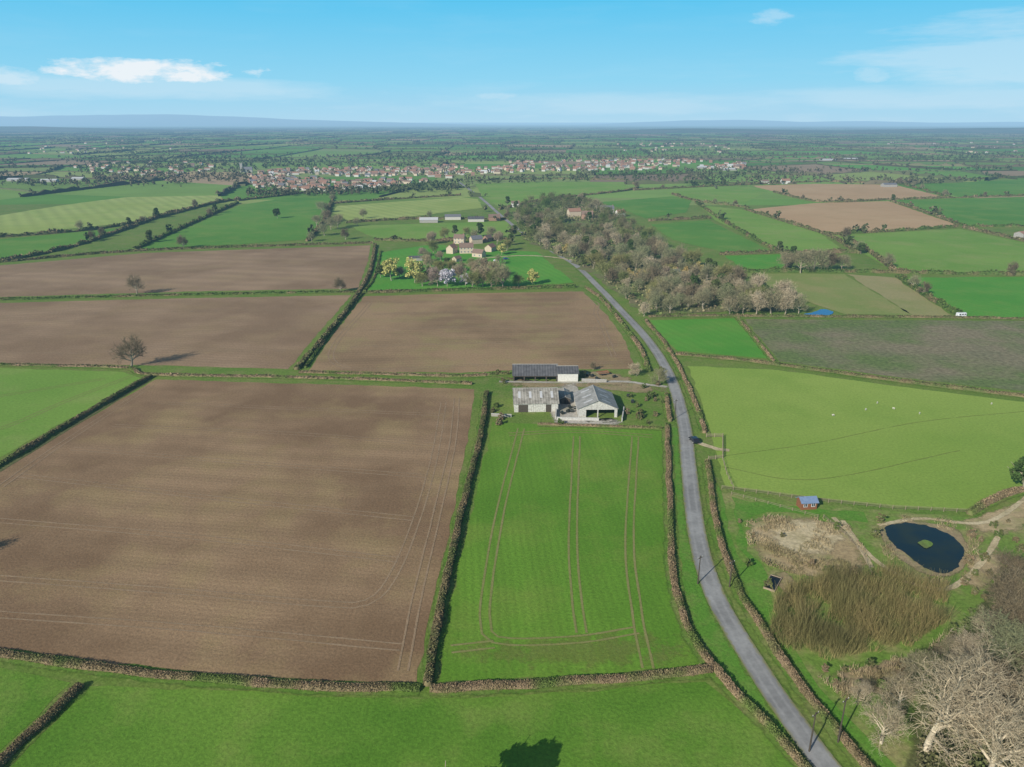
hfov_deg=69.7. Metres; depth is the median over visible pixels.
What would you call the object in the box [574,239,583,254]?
bare tree
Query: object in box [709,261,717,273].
evergreen tree
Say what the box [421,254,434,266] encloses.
bare tree
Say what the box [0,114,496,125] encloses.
hills
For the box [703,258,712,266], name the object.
evergreen tree
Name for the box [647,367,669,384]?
bare tree
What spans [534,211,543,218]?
bare tree
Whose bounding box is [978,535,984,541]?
bush
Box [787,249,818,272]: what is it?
bare tree
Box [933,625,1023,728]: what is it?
bare tree
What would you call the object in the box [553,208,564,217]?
bare tree
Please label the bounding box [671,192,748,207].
hedge
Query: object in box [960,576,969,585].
bush
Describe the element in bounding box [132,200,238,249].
hedge
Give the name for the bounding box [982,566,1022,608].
bare tree
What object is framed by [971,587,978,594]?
bush
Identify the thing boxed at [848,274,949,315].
meadow
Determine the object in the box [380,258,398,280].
leafy tree
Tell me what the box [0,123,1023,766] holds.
ground
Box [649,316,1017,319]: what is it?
field margin
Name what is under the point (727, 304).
bare tree
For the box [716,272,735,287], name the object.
bare tree
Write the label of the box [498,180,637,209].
hedge
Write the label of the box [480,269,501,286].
bare tree
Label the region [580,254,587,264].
evergreen tree
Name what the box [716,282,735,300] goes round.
bare tree
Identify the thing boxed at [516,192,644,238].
wood
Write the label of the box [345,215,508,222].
hedge
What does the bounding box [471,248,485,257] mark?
house
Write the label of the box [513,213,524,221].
bare tree
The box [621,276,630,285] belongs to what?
bare tree
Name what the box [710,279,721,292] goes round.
evergreen tree
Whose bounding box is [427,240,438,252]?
bare tree
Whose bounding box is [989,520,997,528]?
bush
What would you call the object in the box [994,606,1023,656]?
bare tree
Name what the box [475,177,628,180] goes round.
hedge
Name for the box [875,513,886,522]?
bush
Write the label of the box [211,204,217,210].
evergreen tree
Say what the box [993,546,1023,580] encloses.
bare tree
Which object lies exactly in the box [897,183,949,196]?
hedge
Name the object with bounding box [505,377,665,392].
farmyard mud
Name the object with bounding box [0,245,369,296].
ploughed field
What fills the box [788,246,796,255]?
evergreen tree
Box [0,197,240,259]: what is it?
hedge
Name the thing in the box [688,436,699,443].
parked car
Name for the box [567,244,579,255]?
bare tree
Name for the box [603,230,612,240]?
bare tree
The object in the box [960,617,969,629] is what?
bush
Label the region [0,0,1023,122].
sky
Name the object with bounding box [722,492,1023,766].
marsh
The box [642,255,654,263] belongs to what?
bare tree
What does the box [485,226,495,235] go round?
bare tree
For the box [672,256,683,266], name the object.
bare tree
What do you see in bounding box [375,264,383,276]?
evergreen tree
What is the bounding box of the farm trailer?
[596,370,609,375]
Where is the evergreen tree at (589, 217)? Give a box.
[586,212,592,220]
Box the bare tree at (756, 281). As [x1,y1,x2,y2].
[750,271,770,286]
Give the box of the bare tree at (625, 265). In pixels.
[619,261,629,270]
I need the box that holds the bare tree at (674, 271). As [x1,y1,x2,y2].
[667,267,681,276]
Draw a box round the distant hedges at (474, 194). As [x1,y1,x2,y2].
[0,127,1023,196]
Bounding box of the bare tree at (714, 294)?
[702,282,719,296]
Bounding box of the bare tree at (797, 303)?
[791,293,809,313]
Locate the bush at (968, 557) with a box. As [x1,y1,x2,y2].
[962,553,974,564]
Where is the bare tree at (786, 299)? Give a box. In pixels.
[777,291,799,313]
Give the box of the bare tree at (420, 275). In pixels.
[415,271,428,285]
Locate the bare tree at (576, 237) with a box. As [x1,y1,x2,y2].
[569,232,582,245]
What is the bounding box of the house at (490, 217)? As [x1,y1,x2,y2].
[488,214,499,220]
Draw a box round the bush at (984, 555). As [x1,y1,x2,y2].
[979,552,990,561]
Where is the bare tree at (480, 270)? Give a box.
[472,265,493,285]
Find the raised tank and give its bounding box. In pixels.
[763,574,781,591]
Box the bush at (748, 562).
[745,558,753,566]
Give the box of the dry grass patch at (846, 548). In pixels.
[747,517,865,577]
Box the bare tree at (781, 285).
[772,278,796,294]
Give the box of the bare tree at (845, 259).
[835,254,851,267]
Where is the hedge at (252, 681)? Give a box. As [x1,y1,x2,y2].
[0,648,420,692]
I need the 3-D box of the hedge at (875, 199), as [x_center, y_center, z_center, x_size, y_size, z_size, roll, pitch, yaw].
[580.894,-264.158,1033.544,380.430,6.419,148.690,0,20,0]
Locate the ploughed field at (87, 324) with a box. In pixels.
[0,295,350,368]
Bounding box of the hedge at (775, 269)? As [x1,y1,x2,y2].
[740,266,1023,275]
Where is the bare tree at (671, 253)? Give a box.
[661,246,677,259]
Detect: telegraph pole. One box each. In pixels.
[697,556,702,583]
[729,560,734,586]
[808,711,818,751]
[837,697,848,742]
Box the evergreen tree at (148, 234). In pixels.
[145,230,152,241]
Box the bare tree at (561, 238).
[558,233,566,243]
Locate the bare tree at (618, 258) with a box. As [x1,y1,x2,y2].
[610,253,628,267]
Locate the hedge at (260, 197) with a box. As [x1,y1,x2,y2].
[237,190,318,200]
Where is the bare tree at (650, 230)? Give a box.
[643,226,654,236]
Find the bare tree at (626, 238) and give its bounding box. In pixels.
[622,233,631,243]
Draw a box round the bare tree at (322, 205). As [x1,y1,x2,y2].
[315,201,326,211]
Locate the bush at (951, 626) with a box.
[944,623,957,635]
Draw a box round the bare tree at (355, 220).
[353,218,360,223]
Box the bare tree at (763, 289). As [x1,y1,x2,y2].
[746,284,768,307]
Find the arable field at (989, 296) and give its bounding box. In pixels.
[908,277,1023,317]
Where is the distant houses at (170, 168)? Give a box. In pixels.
[28,139,1016,175]
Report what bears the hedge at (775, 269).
on the ground at (502, 393)
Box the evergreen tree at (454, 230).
[451,225,458,233]
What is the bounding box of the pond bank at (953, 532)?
[878,520,967,576]
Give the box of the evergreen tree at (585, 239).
[582,236,588,245]
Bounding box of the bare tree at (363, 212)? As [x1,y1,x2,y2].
[358,208,366,215]
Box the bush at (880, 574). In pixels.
[874,571,882,580]
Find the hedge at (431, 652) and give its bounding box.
[422,390,488,686]
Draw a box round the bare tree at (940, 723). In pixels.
[904,649,1023,766]
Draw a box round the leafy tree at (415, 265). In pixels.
[405,257,424,282]
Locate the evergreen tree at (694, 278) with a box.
[690,275,698,285]
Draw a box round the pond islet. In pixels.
[918,540,932,547]
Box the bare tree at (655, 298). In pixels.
[648,291,668,311]
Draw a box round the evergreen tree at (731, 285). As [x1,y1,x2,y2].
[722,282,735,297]
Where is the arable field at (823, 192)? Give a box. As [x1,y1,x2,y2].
[755,184,941,200]
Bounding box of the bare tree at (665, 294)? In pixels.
[659,290,667,299]
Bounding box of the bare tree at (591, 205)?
[585,201,595,209]
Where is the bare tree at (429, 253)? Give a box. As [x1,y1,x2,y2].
[419,248,432,258]
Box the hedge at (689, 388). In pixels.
[644,318,706,432]
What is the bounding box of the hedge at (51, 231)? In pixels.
[0,198,224,237]
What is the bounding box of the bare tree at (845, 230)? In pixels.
[841,226,850,235]
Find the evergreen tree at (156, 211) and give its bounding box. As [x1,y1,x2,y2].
[153,208,159,214]
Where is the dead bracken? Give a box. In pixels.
[818,631,962,704]
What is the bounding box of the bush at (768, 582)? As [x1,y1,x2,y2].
[764,578,772,587]
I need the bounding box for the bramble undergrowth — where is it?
[914,573,1023,766]
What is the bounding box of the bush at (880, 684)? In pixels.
[876,679,890,691]
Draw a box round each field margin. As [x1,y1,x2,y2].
[0,292,354,300]
[0,377,153,468]
[0,649,419,697]
[3,687,86,766]
[8,366,472,384]
[293,247,376,369]
[299,373,508,377]
[302,251,382,367]
[364,288,554,293]
[419,393,490,686]
[429,668,710,695]
[537,422,662,429]
[583,287,651,371]
[642,320,710,432]
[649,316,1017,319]
[661,395,674,421]
[661,424,803,766]
[675,355,1022,397]
[701,462,876,766]
[734,317,776,360]
[964,492,1023,516]
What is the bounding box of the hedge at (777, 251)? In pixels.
[719,247,856,254]
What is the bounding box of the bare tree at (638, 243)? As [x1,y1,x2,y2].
[632,236,647,248]
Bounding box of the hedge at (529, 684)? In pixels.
[429,663,712,693]
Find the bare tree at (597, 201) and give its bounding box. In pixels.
[590,199,602,209]
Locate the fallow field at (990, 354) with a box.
[745,319,1023,390]
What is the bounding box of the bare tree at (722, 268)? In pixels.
[711,261,735,277]
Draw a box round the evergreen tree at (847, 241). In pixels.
[845,235,851,244]
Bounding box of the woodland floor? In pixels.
[512,199,800,314]
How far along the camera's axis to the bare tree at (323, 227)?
680.77 m
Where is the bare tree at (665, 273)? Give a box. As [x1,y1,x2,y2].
[657,270,671,278]
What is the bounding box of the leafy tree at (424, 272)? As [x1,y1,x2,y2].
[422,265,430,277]
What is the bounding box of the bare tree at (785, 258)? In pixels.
[776,250,795,268]
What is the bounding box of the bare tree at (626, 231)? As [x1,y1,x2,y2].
[618,227,634,238]
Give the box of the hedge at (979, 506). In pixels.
[965,486,1023,515]
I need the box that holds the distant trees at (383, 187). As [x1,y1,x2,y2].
[0,127,1023,250]
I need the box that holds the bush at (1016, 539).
[1012,536,1019,542]
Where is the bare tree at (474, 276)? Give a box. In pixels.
[461,269,482,286]
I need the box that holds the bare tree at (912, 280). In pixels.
[908,274,921,284]
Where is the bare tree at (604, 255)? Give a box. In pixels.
[596,247,607,259]
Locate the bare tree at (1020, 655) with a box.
[1007,625,1023,680]
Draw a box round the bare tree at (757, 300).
[745,288,771,313]
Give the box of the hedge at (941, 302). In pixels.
[895,273,963,314]
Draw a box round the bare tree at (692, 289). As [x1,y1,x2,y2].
[683,282,700,299]
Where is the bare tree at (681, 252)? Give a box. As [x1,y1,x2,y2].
[674,242,688,257]
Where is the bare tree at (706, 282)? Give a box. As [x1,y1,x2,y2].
[701,280,710,287]
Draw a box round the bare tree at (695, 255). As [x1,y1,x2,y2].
[683,248,704,262]
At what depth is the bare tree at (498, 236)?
635.03 m
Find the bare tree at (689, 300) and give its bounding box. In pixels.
[681,295,694,306]
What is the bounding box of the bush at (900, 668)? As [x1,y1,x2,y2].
[895,661,908,672]
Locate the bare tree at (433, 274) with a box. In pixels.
[425,266,441,285]
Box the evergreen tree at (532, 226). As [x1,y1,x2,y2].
[529,224,535,231]
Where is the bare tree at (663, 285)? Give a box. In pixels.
[655,276,678,294]
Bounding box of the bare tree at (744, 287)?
[734,278,758,294]
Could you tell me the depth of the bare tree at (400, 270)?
496.38 m
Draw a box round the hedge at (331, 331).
[304,249,381,367]
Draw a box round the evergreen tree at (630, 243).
[627,239,634,249]
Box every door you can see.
[518,405,527,411]
[546,404,550,411]
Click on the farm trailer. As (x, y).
(604, 372)
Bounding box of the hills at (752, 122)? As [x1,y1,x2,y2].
[590,120,1023,125]
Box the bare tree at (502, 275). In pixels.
[490,262,511,286]
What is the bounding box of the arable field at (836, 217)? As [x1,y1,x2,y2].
[751,201,952,231]
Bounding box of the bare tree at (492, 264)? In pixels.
[486,259,501,272]
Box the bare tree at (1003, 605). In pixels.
[985,582,1023,656]
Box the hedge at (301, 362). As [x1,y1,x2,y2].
[293,243,376,369]
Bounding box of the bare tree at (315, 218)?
[310,215,321,225]
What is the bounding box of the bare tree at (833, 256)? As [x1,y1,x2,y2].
[821,249,840,267]
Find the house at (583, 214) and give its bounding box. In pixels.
[581,210,593,219]
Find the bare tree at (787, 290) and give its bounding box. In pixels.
[782,286,802,302]
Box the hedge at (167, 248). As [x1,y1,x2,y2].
[0,241,372,262]
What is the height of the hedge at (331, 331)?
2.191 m
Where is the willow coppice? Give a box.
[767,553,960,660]
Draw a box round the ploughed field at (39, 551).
[0,380,473,682]
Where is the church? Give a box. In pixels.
[239,163,252,171]
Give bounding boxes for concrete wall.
[491,413,511,416]
[557,417,598,420]
[582,378,606,381]
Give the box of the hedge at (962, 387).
[676,352,1023,397]
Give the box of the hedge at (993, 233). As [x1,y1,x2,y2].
[962,224,1023,241]
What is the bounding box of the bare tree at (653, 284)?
[645,279,658,291]
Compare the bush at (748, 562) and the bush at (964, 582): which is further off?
the bush at (748, 562)
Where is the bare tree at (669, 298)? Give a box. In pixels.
[659,292,680,312]
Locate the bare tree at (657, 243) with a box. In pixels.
[651,238,667,254]
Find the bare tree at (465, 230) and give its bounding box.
[462,227,470,235]
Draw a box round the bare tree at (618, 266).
[614,263,629,280]
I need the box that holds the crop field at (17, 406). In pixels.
[0,368,139,456]
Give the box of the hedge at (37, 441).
[0,374,152,466]
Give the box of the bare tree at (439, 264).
[432,258,448,272]
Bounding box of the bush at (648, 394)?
[645,391,652,398]
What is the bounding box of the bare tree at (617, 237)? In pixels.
[609,231,622,244]
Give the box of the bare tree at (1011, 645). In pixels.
[957,608,1023,677]
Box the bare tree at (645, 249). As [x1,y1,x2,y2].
[633,244,653,258]
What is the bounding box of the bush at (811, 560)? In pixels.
[808,559,814,565]
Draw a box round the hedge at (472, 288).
[363,284,575,292]
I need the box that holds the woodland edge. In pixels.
[907,557,1023,766]
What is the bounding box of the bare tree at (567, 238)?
[562,233,572,244]
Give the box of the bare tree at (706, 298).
[692,288,712,308]
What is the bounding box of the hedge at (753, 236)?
[695,201,776,249]
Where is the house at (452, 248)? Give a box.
[446,242,457,253]
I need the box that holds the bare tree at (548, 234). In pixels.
[544,229,552,239]
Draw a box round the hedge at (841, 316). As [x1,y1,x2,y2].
[648,313,1023,319]
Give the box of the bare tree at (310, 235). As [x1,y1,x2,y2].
[306,232,315,239]
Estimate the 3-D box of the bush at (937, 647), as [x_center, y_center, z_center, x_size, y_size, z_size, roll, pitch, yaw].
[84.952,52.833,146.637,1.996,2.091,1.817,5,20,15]
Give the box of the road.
[458,182,841,766]
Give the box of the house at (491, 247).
[484,243,495,251]
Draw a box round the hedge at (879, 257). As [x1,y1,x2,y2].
[838,231,895,268]
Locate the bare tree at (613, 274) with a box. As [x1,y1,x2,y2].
[605,268,617,280]
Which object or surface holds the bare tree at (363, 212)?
on the meadow at (398, 209)
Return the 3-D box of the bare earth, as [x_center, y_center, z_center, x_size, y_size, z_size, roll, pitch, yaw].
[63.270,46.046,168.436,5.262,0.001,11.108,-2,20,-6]
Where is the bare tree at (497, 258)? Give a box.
[495,254,504,262]
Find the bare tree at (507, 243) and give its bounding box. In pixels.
[503,238,513,250]
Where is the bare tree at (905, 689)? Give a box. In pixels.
[872,666,922,710]
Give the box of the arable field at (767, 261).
[725,254,784,268]
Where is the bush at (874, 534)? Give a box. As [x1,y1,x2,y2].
[869,528,880,537]
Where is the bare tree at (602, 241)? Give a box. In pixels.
[591,235,607,249]
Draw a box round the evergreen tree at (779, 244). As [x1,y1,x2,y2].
[775,241,782,249]
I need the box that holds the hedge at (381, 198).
[332,193,460,203]
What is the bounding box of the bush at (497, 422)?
[495,418,501,424]
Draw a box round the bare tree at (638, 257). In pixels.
[629,250,646,269]
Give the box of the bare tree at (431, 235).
[426,231,435,241]
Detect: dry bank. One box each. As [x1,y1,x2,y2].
[963,503,1023,533]
[967,550,1006,589]
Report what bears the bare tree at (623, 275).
on the woodland floor
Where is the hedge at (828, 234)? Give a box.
[744,208,860,253]
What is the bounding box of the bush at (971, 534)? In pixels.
[966,528,976,537]
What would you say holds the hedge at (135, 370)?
on the field margin at (132, 371)
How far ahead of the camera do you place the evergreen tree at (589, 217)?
768.66 m
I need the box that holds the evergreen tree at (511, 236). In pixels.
[507,234,514,242]
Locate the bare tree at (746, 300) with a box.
[732,289,754,313]
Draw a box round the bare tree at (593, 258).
[584,250,602,268]
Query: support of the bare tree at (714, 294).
on the woodland floor
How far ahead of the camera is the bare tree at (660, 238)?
612.63 m
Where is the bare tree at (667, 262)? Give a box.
[662,257,674,267]
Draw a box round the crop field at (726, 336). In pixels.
[650,318,766,357]
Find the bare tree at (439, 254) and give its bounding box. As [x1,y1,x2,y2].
[434,250,442,260]
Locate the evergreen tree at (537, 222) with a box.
[535,217,540,226]
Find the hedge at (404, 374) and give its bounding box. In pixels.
[299,370,508,376]
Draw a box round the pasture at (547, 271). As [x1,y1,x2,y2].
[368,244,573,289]
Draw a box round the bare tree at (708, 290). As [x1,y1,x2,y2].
[694,288,713,303]
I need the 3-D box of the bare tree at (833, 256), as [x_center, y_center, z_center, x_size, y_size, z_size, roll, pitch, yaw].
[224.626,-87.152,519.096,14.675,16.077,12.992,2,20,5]
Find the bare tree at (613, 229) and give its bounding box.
[606,228,616,238]
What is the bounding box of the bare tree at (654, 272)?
[644,265,662,281]
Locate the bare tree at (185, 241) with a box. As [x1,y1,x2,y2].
[175,235,187,245]
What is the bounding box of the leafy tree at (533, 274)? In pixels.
[527,268,539,283]
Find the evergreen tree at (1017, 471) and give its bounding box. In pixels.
[1008,456,1023,487]
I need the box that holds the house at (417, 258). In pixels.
[408,255,421,260]
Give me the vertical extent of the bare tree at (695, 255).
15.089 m
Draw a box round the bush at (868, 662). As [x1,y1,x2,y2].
[864,658,874,667]
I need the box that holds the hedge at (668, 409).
[664,392,671,421]
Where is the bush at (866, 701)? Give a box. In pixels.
[860,697,869,705]
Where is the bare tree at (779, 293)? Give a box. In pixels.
[773,287,787,301]
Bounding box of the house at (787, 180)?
[780,179,790,183]
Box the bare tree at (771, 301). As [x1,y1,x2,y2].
[762,285,787,313]
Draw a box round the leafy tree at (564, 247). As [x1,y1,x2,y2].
[561,243,568,251]
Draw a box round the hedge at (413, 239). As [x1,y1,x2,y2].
[374,236,506,241]
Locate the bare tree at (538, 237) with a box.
[533,229,546,242]
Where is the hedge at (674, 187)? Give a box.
[633,175,1016,190]
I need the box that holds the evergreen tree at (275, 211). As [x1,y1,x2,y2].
[272,208,280,217]
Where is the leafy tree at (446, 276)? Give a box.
[439,269,456,285]
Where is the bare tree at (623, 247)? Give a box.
[614,242,630,254]
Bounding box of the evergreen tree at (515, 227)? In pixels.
[510,225,518,235]
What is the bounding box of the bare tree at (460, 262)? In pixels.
[457,261,465,268]
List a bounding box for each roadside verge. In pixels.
[672,427,793,742]
[716,485,895,766]
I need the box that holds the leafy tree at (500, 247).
[497,243,505,253]
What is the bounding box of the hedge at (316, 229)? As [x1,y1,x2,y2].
[305,195,334,240]
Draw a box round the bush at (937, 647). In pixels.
[932,642,941,654]
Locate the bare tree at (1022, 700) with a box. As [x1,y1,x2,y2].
[1000,666,1023,738]
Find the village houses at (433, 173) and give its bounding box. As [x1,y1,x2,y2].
[253,159,736,190]
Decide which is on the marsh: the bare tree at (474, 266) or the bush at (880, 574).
the bush at (880, 574)
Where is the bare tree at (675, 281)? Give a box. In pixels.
[666,274,683,291]
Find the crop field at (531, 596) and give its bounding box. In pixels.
[440,422,699,681]
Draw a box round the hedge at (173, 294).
[0,290,354,299]
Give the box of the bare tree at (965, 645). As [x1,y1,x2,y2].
[936,626,1003,667]
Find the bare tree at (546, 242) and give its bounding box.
[540,237,549,248]
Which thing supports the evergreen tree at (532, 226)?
on the woodland floor
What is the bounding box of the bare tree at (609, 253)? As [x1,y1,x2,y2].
[604,245,615,261]
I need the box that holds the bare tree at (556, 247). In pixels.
[553,244,561,252]
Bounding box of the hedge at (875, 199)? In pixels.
[773,190,1023,202]
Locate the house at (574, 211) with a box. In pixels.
[567,207,580,216]
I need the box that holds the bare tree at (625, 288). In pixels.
[619,282,631,298]
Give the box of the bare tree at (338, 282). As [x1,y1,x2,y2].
[332,276,345,289]
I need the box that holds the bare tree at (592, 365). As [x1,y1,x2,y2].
[589,362,595,368]
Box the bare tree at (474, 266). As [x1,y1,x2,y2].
[466,260,483,271]
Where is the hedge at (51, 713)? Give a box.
[0,682,83,766]
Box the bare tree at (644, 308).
[639,300,649,315]
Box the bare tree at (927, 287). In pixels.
[917,281,932,292]
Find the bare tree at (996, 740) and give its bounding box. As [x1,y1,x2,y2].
[939,675,1023,766]
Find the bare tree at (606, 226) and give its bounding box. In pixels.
[602,221,613,233]
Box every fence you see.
[706,433,722,458]
[722,485,959,512]
[731,491,817,517]
[823,515,870,568]
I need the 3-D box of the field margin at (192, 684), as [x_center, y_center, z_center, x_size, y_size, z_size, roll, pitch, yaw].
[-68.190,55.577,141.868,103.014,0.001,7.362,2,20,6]
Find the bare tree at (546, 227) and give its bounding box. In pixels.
[539,221,549,236]
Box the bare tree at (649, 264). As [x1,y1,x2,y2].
[640,259,661,278]
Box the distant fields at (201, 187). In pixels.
[0,128,1023,204]
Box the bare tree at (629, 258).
[622,251,634,266]
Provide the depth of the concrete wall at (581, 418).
260.77 m
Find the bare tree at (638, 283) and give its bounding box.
[632,279,645,290]
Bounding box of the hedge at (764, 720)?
[664,422,811,766]
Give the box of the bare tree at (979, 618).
[970,606,1001,637]
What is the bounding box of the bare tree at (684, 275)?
[676,270,691,282]
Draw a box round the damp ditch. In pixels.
[0,379,150,471]
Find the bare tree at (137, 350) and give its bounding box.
[110,333,146,365]
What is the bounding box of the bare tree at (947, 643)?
[932,631,970,661]
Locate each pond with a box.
[805,309,832,315]
[885,522,963,572]
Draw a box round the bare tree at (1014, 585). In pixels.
[974,563,1023,615]
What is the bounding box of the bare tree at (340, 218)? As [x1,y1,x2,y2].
[331,213,345,227]
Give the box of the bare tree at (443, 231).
[438,227,449,237]
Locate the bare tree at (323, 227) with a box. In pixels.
[318,223,327,235]
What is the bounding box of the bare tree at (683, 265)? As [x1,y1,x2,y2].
[675,257,691,269]
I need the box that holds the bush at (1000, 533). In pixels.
[993,529,1003,538]
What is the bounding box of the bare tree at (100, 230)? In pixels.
[97,227,106,233]
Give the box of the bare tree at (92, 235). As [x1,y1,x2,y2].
[87,230,95,238]
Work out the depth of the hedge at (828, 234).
732.29 m
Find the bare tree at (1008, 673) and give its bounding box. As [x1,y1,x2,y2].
[950,650,1023,717]
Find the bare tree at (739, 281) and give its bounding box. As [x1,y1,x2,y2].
[733,278,744,285]
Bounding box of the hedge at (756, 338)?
[737,315,774,360]
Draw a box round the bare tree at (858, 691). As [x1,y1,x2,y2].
[846,678,874,706]
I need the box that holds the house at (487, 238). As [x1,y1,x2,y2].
[483,234,492,241]
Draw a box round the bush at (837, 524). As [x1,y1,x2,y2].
[834,521,840,529]
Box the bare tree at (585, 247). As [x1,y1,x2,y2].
[578,242,590,253]
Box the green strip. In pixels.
[732,497,867,611]
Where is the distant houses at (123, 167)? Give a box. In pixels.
[9,140,997,177]
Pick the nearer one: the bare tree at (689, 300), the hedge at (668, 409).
the hedge at (668, 409)
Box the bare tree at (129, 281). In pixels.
[124,273,144,293]
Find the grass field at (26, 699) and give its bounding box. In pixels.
[0,668,69,749]
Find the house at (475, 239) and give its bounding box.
[469,235,482,243]
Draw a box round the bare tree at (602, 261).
[598,258,607,269]
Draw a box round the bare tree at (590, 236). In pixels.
[582,234,594,243]
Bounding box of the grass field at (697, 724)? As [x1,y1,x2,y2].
[11,682,794,766]
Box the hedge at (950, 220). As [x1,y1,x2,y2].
[890,200,956,223]
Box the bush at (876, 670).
[872,667,880,674]
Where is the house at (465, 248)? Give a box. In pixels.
[459,242,473,253]
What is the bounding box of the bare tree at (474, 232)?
[470,228,476,235]
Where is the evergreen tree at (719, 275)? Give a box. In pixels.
[717,273,727,281]
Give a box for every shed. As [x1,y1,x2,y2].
[6,178,31,180]
[40,179,58,181]
[419,217,437,222]
[445,214,460,219]
[468,216,483,221]
[697,166,713,168]
[722,168,736,170]
[795,496,818,509]
[881,183,897,186]
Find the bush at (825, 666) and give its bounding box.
[821,663,829,671]
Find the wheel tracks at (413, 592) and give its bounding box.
[0,385,459,670]
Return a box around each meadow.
[0,195,221,234]
[0,228,118,257]
[141,193,330,248]
[332,197,481,220]
[351,221,510,239]
[475,182,627,206]
[602,196,692,217]
[651,220,767,251]
[663,187,767,202]
[702,206,840,250]
[744,273,910,314]
[833,229,1023,272]
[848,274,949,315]
[899,197,1023,224]
[919,179,1023,196]
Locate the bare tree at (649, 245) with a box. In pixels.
[643,242,656,257]
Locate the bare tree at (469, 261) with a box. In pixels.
[466,259,479,267]
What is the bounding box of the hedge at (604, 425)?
[537,422,662,428]
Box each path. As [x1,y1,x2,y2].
[487,255,573,260]
[499,380,667,387]
[697,442,728,450]
[832,497,1023,590]
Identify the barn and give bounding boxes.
[512,364,557,380]
[512,387,558,411]
[556,365,578,380]
[558,388,570,403]
[573,385,618,416]
[1013,231,1023,238]
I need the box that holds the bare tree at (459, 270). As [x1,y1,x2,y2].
[452,264,467,279]
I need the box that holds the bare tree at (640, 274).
[629,267,650,285]
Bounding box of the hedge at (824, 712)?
[704,458,873,766]
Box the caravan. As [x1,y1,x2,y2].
[956,312,966,316]
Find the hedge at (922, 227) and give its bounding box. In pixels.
[825,222,1023,234]
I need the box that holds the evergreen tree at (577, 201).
[575,197,581,206]
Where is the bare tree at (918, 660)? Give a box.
[900,648,951,689]
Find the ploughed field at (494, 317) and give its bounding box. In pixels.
[309,291,633,372]
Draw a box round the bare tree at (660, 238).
[654,232,667,242]
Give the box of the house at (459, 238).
[453,233,465,243]
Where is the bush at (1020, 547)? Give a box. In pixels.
[1016,543,1023,551]
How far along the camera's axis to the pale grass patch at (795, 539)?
187.44 m
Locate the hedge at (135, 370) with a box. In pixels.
[0,362,471,384]
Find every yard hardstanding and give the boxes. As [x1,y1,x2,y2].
[551,383,620,424]
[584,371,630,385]
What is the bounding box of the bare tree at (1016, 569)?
[1011,562,1023,578]
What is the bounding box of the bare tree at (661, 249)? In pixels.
[655,243,668,255]
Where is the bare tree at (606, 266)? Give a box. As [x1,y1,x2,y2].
[594,260,616,279]
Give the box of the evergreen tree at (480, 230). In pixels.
[476,222,483,234]
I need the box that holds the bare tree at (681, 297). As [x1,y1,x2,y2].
[675,292,685,304]
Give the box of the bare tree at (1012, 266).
[1007,260,1019,273]
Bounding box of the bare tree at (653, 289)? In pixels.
[642,285,664,302]
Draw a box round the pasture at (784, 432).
[687,366,1023,509]
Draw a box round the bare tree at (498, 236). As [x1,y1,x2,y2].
[492,231,503,242]
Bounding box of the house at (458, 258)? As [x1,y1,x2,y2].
[451,255,461,261]
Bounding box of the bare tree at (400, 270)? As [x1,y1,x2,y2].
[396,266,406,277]
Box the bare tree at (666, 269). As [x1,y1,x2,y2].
[660,265,673,275]
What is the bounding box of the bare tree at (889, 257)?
[882,252,896,263]
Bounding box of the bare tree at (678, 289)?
[672,283,687,301]
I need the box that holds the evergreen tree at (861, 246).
[856,243,866,250]
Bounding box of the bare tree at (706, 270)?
[700,262,715,281]
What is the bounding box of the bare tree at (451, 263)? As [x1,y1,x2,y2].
[446,259,457,269]
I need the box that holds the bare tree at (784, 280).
[774,278,790,291]
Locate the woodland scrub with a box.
[513,197,790,313]
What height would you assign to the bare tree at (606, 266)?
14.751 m
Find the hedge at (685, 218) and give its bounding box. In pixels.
[648,215,710,220]
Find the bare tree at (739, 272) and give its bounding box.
[728,265,748,283]
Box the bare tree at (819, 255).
[802,247,831,269]
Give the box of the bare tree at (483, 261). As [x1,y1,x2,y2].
[473,257,490,267]
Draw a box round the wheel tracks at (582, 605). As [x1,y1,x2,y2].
[451,428,654,667]
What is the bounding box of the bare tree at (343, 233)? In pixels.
[340,228,348,239]
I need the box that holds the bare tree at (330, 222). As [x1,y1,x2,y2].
[323,217,337,227]
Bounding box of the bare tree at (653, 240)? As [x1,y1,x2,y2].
[646,236,657,250]
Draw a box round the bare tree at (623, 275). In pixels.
[617,270,628,281]
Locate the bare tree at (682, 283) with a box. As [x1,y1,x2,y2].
[679,281,689,291]
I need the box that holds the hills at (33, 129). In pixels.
[0,126,283,131]
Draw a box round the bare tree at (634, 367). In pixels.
[628,363,641,375]
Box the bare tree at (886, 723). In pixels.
[856,684,917,762]
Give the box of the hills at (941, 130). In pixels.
[545,128,1023,132]
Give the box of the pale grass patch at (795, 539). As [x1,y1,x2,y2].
[765,519,843,556]
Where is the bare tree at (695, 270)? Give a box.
[690,264,705,279]
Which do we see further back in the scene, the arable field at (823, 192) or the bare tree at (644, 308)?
the arable field at (823, 192)
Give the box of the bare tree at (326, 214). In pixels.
[322,209,331,219]
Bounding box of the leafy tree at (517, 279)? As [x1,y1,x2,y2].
[513,273,523,286]
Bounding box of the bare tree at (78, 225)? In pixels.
[75,220,84,228]
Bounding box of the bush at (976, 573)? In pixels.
[971,568,978,575]
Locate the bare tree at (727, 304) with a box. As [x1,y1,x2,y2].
[721,292,740,313]
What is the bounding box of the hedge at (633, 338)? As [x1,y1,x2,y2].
[584,285,651,371]
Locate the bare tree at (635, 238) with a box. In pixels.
[630,234,641,249]
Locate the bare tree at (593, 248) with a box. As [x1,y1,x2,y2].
[587,245,603,254]

